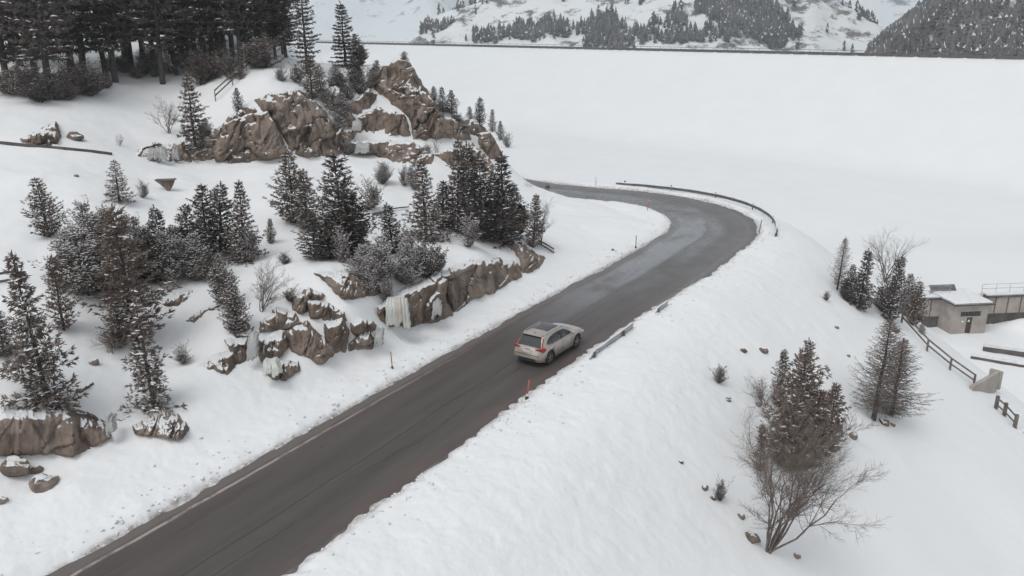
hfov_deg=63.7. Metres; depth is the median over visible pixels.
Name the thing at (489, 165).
rock outcrop
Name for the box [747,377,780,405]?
bare shrub
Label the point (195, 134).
conifer
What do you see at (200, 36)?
forest conifer
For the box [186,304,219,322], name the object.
rock outcrop
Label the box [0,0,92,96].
forest conifer
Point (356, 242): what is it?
conifer
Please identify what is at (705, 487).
stone
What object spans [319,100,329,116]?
conifer
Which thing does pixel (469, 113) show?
conifer
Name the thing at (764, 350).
stone
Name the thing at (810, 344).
conifer
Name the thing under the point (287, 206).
conifer
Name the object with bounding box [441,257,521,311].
rock outcrop
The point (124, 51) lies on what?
forest conifer
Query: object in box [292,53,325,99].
conifer
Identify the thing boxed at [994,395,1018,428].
wooden fence
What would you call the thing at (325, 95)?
conifer
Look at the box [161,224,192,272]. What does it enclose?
conifer
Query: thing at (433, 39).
conifer
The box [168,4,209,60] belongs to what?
forest conifer
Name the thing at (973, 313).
window
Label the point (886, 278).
bare tree
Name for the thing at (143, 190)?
shrub
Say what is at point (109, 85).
bush pine
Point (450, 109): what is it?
conifer
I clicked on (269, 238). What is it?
conifer
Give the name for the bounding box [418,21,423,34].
conifer
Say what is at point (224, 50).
bush pine
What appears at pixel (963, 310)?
intake building
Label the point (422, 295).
rock outcrop
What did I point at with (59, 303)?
conifer
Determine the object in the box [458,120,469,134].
conifer
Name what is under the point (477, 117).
conifer
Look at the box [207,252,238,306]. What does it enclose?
conifer
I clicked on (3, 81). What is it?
bush pine
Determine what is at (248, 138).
rock outcrop
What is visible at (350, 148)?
conifer
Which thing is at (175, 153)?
icefall
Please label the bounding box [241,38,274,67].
bush pine
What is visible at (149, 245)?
conifer
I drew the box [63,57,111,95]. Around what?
bush pine
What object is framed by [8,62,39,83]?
bush pine
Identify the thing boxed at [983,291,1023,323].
retaining wall
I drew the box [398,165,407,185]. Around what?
conifer
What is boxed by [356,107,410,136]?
rock outcrop
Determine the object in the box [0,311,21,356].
conifer
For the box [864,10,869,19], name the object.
conifer
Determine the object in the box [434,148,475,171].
rock outcrop
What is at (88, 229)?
conifer
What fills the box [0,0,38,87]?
forest conifer
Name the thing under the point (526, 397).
marker pole
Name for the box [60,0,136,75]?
forest conifer
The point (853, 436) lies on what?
stone
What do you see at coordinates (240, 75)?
bush pine
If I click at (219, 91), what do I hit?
wooden fence
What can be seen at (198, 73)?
bush pine
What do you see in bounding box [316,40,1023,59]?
crest parapet
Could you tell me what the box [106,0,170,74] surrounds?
forest conifer
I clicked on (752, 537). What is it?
stone
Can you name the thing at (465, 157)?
conifer
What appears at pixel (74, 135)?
stone
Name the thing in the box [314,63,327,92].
conifer
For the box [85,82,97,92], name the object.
bush pine
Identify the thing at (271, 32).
forest conifer
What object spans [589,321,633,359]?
guardrail
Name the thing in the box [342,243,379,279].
conifer
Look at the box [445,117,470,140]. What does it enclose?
rock outcrop
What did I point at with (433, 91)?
conifer
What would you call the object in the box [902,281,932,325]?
conifer
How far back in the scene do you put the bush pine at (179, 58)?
82.89 m
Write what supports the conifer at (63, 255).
on the ground
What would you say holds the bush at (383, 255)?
on the ground
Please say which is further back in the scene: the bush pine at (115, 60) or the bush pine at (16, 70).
the bush pine at (115, 60)
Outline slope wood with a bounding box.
[864,0,1023,55]
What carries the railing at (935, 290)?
on the retaining wall at (931, 319)
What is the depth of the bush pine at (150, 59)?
83.03 m
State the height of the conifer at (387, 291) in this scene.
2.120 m
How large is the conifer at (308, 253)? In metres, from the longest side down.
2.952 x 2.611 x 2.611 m
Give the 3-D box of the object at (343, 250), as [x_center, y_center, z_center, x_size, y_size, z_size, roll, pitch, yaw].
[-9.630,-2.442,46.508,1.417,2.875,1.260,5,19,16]
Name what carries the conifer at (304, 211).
on the ground
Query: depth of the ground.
52.17 m
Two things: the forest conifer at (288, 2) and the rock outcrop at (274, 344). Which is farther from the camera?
the forest conifer at (288, 2)
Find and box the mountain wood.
[419,0,878,49]
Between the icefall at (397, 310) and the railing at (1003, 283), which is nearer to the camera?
the icefall at (397, 310)
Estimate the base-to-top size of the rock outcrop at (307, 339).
2.107 m
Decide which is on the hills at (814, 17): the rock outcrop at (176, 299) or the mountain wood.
the mountain wood
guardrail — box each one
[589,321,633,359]
[616,180,777,236]
[654,300,668,312]
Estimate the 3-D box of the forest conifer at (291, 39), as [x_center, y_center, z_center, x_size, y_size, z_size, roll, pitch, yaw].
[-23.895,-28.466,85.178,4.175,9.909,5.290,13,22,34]
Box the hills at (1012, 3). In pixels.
[928,0,1023,55]
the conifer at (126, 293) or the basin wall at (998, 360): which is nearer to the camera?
the conifer at (126, 293)
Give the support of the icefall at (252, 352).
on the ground
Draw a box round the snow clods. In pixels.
[0,183,779,575]
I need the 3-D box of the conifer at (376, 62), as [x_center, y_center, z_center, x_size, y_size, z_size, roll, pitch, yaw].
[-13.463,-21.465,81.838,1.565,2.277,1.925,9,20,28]
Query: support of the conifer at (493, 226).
on the ground
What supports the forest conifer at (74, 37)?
on the ground
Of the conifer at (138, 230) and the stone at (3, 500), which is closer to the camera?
the stone at (3, 500)
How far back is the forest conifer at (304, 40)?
78.64 m
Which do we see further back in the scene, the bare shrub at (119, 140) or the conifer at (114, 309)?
the bare shrub at (119, 140)
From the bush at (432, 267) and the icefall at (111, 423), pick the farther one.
the bush at (432, 267)
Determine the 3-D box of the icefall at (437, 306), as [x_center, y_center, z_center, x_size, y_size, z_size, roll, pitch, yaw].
[-4.318,1.179,47.413,0.628,1.039,0.921,0,18,0]
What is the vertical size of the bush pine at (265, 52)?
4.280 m
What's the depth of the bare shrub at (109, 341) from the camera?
38.46 m
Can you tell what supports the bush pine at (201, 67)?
on the ground
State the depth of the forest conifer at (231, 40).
92.37 m
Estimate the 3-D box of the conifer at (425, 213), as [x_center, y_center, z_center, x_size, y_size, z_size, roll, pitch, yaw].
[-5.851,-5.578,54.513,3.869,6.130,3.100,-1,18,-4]
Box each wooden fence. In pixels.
[0,267,18,282]
[214,60,248,100]
[901,311,976,382]
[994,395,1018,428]
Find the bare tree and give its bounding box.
[864,225,929,282]
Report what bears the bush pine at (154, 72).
on the ground
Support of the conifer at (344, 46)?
on the ground
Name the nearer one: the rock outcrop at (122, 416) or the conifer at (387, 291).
the rock outcrop at (122, 416)
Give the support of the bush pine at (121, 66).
on the ground
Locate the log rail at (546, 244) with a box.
[538,240,553,252]
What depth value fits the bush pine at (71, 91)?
72.18 m
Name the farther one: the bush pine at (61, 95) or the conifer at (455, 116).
the conifer at (455, 116)
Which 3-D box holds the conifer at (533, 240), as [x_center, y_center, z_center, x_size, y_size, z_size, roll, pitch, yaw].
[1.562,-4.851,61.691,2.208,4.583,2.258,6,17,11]
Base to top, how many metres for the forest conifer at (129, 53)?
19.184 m
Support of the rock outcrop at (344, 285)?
on the ground
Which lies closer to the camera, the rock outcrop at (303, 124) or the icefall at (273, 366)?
the icefall at (273, 366)
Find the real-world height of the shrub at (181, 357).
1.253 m
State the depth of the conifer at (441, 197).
58.03 m
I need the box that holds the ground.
[0,0,1023,575]
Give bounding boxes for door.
[964,317,971,332]
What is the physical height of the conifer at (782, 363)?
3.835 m
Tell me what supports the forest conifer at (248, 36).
on the ground
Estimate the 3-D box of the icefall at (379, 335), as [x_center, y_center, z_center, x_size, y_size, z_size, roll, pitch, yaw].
[-7.011,2.546,43.538,0.507,0.750,0.917,0,18,0]
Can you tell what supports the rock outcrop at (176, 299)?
on the ground
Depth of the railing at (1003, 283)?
92.01 m
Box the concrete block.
[969,368,1003,392]
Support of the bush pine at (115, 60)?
on the ground
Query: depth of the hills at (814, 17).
673.51 m
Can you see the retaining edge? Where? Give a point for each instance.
(52, 147)
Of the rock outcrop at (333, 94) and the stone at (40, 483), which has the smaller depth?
the stone at (40, 483)
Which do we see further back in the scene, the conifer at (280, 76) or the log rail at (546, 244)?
the conifer at (280, 76)
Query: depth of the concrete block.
64.08 m
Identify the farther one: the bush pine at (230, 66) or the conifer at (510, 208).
the bush pine at (230, 66)
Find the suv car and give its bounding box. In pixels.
[514,322,583,364]
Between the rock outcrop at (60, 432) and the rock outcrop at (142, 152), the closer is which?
the rock outcrop at (60, 432)
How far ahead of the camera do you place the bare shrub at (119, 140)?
66.00 m
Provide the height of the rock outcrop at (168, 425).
0.855 m
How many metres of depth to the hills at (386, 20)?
2076.74 m
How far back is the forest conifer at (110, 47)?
78.38 m
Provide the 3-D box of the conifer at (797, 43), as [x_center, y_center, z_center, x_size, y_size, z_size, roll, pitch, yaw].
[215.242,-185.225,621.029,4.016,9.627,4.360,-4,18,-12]
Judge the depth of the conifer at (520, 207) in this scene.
62.35 m
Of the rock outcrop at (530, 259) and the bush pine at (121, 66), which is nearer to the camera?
the rock outcrop at (530, 259)
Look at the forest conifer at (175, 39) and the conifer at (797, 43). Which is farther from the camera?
the conifer at (797, 43)
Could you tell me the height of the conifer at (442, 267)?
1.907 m
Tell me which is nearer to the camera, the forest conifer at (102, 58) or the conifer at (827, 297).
the conifer at (827, 297)
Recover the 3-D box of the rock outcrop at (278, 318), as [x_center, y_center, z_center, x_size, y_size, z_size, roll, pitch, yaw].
[-12.069,1.679,42.464,2.394,1.160,2.356,10,20,28]
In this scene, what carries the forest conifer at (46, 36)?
on the ground
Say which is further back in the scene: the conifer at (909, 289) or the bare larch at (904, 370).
the conifer at (909, 289)
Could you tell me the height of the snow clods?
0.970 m
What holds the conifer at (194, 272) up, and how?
on the ground
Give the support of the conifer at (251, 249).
on the ground
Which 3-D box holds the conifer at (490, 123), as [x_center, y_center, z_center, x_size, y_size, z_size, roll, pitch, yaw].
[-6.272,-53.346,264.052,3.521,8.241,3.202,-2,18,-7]
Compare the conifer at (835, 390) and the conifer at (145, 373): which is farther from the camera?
the conifer at (835, 390)
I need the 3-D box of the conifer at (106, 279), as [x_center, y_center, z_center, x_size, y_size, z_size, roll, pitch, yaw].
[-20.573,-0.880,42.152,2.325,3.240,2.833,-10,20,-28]
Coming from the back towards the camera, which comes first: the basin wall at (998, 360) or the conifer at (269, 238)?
the basin wall at (998, 360)
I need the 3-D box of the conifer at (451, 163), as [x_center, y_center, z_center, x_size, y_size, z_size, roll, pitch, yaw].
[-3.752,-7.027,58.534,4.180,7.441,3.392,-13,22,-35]
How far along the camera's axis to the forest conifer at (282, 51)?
98.50 m
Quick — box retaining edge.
[0,141,111,154]
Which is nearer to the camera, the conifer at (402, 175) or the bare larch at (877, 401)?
the bare larch at (877, 401)
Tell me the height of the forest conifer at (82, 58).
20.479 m
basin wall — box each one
[970,353,1023,367]
[983,343,1023,356]
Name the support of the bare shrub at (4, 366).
on the ground
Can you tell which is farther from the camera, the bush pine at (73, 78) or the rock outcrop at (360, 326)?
the bush pine at (73, 78)
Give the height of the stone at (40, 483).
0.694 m
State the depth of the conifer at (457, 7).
757.91 m
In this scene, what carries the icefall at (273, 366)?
on the rock outcrop at (290, 368)
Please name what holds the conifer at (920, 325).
on the ground
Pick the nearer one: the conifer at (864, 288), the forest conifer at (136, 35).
the conifer at (864, 288)
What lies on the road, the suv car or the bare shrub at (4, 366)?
the suv car
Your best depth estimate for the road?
36.28 m
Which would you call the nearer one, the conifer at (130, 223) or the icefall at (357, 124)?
the conifer at (130, 223)
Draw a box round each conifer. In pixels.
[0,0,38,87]
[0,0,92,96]
[0,249,89,415]
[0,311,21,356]
[1,0,68,80]
[19,177,70,236]
[27,224,117,295]
[29,0,116,78]
[39,254,83,330]
[42,225,98,286]
[53,195,119,261]
[59,5,91,69]
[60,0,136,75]
[66,0,144,82]
[79,203,182,342]
[86,200,149,272]
[86,241,133,293]
[95,295,136,348]
[101,159,136,203]
[102,0,150,68]
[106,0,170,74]
[107,5,143,56]
[117,0,192,84]
[117,295,188,415]
[126,211,157,276]
[127,0,170,55]
[133,1,193,70]
[133,233,174,282]
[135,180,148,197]
[143,204,184,256]
[147,225,194,282]
[159,0,231,59]
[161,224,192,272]
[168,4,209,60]
[170,204,210,253]
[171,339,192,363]
[173,71,213,160]
[175,231,214,280]
[186,183,226,252]
[192,240,227,280]
[194,0,241,59]
[194,6,226,54]
[194,181,238,256]
[198,120,213,140]
[204,7,244,56]
[207,0,263,65]
[207,0,300,37]
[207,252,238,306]
[215,274,252,333]
[217,180,268,266]
[218,0,277,46]
[228,0,284,45]
[230,88,244,110]
[235,222,259,261]
[262,0,293,58]
[263,150,314,223]
[264,218,276,242]
[267,0,301,57]
[267,2,298,53]
[272,65,287,80]
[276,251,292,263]
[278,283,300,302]
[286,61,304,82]
[287,168,325,230]
[289,0,321,72]
[291,213,333,259]
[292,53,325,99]
[305,153,379,253]
[311,217,338,259]
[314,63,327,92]
[317,84,337,103]
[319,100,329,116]
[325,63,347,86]
[326,93,354,117]
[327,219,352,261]
[328,0,366,67]
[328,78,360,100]
[329,113,348,133]
[341,136,354,153]
[342,55,364,82]
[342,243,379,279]
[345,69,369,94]
[346,33,369,65]
[346,217,371,259]
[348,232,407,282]
[355,253,379,292]
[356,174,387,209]
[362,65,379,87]
[368,60,382,79]
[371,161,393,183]
[375,202,405,253]
[377,273,394,300]
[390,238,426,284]
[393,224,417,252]
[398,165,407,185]
[400,51,409,60]
[401,157,451,243]
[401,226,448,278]
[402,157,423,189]
[404,246,426,274]
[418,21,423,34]
[422,19,427,33]
[423,144,431,151]
[428,181,459,229]
[429,86,437,99]
[430,30,435,43]
[435,86,449,112]
[435,137,480,236]
[435,247,446,271]
[444,90,460,114]
[449,140,489,233]
[451,110,471,123]
[455,0,460,10]
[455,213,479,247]
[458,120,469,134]
[460,153,504,241]
[465,106,474,118]
[471,96,487,124]
[476,173,516,242]
[482,151,530,248]
[487,110,497,131]
[496,121,505,139]
[500,132,512,146]
[507,187,529,236]
[519,194,545,247]
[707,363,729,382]
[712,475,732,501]
[750,423,774,471]
[757,347,848,471]
[769,349,793,406]
[789,337,815,410]
[795,36,799,47]
[815,382,851,451]
[823,291,831,300]
[838,264,863,301]
[849,247,876,312]
[854,0,858,11]
[857,6,861,18]
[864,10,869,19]
[868,10,873,21]
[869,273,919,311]
[875,254,909,320]
[897,274,919,315]
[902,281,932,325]
[918,317,925,333]
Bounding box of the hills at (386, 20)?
[286,0,922,40]
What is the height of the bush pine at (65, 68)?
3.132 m
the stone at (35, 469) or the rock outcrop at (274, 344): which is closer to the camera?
the stone at (35, 469)
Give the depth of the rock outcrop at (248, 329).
41.31 m
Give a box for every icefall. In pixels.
[105,412,116,435]
[147,146,167,159]
[171,147,180,160]
[246,330,259,360]
[262,357,282,377]
[351,119,361,130]
[354,142,369,153]
[373,327,384,345]
[385,295,410,329]
[431,298,441,319]
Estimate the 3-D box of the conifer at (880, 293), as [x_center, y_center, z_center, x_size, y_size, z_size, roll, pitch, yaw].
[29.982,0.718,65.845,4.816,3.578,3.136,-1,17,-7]
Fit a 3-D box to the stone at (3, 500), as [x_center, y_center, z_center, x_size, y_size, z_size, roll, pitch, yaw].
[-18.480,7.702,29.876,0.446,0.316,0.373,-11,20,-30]
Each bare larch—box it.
[828,239,852,289]
[847,315,918,421]
[849,338,942,419]
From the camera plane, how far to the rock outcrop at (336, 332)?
41.97 m
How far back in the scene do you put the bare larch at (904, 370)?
49.96 m
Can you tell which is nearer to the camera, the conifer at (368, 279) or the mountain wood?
the conifer at (368, 279)
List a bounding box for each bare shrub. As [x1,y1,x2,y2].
[0,353,18,373]
[92,331,126,352]
[115,134,123,145]
[144,94,182,133]
[248,254,293,311]
[433,138,441,152]
[527,197,556,243]
[723,370,892,553]
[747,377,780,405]
[759,409,849,461]
[820,404,878,438]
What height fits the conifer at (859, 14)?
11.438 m
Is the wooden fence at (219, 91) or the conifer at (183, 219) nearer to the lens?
the conifer at (183, 219)
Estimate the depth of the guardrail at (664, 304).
51.53 m
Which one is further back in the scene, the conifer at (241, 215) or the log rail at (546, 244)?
the log rail at (546, 244)
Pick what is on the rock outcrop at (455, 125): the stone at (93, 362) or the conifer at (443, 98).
the conifer at (443, 98)
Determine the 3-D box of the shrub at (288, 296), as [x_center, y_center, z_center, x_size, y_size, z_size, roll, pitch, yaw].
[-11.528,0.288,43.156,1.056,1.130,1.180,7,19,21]
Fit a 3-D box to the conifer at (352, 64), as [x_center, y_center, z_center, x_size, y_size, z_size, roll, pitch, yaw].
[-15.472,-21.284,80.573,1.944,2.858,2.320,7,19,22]
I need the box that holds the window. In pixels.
[961,311,979,315]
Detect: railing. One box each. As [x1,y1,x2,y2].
[921,285,950,294]
[981,283,1023,293]
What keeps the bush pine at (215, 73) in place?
on the ground
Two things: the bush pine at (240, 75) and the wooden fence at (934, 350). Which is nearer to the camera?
the wooden fence at (934, 350)
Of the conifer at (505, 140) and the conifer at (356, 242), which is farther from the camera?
the conifer at (505, 140)
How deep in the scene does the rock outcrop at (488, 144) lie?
81.48 m
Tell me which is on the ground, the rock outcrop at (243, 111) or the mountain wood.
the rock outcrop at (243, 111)
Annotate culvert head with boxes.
[154,178,176,190]
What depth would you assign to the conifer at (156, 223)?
44.87 m
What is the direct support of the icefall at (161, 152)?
on the rock outcrop at (142, 152)
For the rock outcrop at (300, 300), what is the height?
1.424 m
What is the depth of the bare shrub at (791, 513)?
33.80 m
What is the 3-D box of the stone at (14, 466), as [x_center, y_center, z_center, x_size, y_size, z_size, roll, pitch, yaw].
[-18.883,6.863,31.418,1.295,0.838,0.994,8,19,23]
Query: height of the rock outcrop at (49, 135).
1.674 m
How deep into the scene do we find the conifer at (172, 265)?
44.56 m
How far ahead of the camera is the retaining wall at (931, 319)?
91.28 m
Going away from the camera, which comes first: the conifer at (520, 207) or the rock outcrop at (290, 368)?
the rock outcrop at (290, 368)
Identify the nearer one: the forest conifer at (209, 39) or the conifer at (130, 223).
the conifer at (130, 223)
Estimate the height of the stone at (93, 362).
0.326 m
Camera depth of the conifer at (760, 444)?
39.18 m
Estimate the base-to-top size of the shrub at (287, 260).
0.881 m
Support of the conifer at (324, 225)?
on the ground
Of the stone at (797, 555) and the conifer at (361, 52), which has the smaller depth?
the stone at (797, 555)
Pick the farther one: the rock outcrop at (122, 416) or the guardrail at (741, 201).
the guardrail at (741, 201)
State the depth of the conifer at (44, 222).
46.59 m
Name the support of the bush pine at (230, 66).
on the ground
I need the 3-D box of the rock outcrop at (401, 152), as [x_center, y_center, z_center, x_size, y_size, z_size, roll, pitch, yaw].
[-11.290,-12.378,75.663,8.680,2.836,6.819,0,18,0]
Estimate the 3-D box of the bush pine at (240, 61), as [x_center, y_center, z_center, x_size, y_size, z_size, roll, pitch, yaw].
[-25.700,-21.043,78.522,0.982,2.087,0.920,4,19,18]
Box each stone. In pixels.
[0,455,30,476]
[0,496,8,504]
[28,473,58,492]
[30,465,43,473]
[66,131,83,140]
[89,358,99,365]
[702,484,708,490]
[738,513,744,519]
[745,530,760,543]
[759,348,768,353]
[793,552,800,559]
[849,432,857,439]
[879,416,889,426]
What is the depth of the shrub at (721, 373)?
44.50 m
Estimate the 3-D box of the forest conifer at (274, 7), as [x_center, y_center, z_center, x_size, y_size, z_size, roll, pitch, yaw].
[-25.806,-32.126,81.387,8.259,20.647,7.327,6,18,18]
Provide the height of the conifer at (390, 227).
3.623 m
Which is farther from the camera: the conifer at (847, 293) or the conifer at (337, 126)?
the conifer at (337, 126)
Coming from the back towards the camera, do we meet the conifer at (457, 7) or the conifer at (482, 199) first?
the conifer at (457, 7)
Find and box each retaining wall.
[908,294,941,327]
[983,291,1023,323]
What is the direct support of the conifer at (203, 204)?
on the ground
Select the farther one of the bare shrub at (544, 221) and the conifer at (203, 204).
the bare shrub at (544, 221)
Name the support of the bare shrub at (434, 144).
on the ground
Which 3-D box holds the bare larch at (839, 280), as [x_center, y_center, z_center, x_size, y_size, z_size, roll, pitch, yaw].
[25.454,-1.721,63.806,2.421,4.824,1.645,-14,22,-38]
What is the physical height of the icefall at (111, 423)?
0.655 m
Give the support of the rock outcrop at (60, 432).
on the ground
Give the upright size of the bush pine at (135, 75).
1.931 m
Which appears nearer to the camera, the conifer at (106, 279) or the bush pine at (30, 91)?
the conifer at (106, 279)
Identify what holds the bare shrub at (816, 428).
on the ground
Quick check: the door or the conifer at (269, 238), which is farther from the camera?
the door
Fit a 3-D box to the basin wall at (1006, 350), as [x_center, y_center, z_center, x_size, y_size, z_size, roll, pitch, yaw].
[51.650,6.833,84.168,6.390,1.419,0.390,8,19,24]
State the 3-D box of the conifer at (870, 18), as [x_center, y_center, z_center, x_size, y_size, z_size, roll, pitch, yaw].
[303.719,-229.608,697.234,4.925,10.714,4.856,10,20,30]
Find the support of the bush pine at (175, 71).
on the ground
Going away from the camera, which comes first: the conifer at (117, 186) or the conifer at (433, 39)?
the conifer at (117, 186)
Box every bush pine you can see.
[0,62,26,94]
[1,57,88,102]
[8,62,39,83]
[8,65,25,82]
[41,61,102,93]
[49,57,89,79]
[49,88,66,99]
[51,59,109,80]
[51,75,81,99]
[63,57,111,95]
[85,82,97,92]
[97,53,131,70]
[99,73,114,87]
[116,55,135,72]
[124,61,148,78]
[135,44,168,72]
[149,67,158,76]
[163,50,238,82]
[164,52,172,73]
[165,41,235,69]
[173,64,178,75]
[188,55,210,84]
[191,47,225,77]
[207,39,235,56]
[207,50,246,78]
[226,29,297,67]
[236,65,245,78]
[237,57,246,75]
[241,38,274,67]
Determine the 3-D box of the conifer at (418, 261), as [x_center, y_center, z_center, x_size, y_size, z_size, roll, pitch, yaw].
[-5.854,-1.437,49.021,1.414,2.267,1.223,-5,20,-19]
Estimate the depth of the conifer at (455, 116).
80.91 m
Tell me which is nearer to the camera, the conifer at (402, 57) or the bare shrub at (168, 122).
the bare shrub at (168, 122)
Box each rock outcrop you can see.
[0,405,111,456]
[20,121,60,145]
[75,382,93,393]
[116,412,129,420]
[132,408,189,439]
[135,141,191,163]
[162,289,192,305]
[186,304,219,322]
[190,111,287,163]
[197,337,247,374]
[226,106,256,122]
[229,322,253,337]
[254,89,345,157]
[258,330,288,362]
[259,306,301,332]
[267,359,300,380]
[284,320,336,364]
[292,287,324,314]
[307,299,346,320]
[314,270,380,299]
[323,86,345,110]
[323,317,349,352]
[332,128,356,154]
[341,109,355,128]
[348,331,373,350]
[350,318,376,335]
[351,88,377,114]
[351,139,433,167]
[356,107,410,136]
[374,59,452,140]
[377,272,452,326]
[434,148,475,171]
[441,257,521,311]
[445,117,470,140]
[457,116,488,136]
[467,142,493,173]
[478,132,505,159]
[507,237,544,272]
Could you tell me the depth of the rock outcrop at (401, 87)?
79.43 m
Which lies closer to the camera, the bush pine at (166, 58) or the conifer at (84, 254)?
the conifer at (84, 254)
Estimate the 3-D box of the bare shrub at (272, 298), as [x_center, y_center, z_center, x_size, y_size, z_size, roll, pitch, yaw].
[-12.534,-0.155,42.727,2.269,2.969,3.274,-8,19,-24]
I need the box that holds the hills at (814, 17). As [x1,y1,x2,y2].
[401,0,883,52]
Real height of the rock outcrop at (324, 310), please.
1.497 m
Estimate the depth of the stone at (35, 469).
31.68 m
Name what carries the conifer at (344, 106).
on the ground
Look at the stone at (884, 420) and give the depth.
49.64 m
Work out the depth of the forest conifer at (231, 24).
80.19 m
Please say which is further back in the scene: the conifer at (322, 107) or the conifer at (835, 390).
the conifer at (322, 107)
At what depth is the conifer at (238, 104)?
72.33 m
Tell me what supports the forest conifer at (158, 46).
on the ground
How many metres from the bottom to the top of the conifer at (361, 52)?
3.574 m
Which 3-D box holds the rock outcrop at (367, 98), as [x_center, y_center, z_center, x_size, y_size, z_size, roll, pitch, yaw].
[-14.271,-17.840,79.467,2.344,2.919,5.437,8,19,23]
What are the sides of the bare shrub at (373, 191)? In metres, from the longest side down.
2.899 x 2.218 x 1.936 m
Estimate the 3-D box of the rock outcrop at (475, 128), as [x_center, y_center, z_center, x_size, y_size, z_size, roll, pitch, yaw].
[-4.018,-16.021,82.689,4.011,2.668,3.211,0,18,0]
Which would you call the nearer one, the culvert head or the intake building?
the culvert head
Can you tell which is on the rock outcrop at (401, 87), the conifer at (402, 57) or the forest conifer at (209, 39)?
the conifer at (402, 57)
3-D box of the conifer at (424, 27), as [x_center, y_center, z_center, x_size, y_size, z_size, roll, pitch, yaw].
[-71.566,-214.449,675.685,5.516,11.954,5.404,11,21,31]
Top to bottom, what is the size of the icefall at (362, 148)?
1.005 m
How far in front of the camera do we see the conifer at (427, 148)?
76.72 m
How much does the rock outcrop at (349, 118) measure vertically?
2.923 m
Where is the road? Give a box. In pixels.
[46,179,757,575]
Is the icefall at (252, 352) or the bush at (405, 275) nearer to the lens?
the icefall at (252, 352)
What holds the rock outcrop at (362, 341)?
on the ground
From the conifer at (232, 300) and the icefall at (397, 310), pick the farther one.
the icefall at (397, 310)
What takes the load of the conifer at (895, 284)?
on the ground
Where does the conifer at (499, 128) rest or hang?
on the ground
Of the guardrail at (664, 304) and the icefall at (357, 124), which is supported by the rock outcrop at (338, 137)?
the icefall at (357, 124)
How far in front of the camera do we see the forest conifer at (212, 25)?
83.01 m
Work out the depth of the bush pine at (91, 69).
76.79 m
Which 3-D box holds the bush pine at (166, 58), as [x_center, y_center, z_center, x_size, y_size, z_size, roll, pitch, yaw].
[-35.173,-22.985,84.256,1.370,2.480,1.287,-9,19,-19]
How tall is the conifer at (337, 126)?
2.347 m
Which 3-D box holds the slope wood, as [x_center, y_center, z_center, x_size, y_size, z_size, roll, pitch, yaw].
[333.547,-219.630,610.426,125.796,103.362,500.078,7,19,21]
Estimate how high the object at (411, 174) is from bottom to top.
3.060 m
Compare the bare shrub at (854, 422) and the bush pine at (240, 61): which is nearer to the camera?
the bare shrub at (854, 422)
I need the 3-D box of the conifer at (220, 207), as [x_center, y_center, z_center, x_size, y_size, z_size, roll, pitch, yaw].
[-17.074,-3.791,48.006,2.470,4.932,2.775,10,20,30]
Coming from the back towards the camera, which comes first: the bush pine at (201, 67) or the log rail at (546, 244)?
the bush pine at (201, 67)
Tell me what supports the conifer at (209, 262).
on the ground
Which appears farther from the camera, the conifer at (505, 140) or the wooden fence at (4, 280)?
the conifer at (505, 140)
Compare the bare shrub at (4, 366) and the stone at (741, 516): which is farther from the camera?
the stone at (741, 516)
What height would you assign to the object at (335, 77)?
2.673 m
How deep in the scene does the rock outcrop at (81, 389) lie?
35.82 m
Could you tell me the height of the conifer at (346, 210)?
6.684 m
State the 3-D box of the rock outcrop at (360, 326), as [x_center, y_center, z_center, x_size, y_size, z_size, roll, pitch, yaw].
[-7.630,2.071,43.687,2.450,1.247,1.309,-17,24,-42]
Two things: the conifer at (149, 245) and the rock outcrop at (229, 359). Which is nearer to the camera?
the rock outcrop at (229, 359)
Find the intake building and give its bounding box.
[929,284,996,333]
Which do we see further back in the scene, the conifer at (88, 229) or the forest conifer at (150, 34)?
the forest conifer at (150, 34)

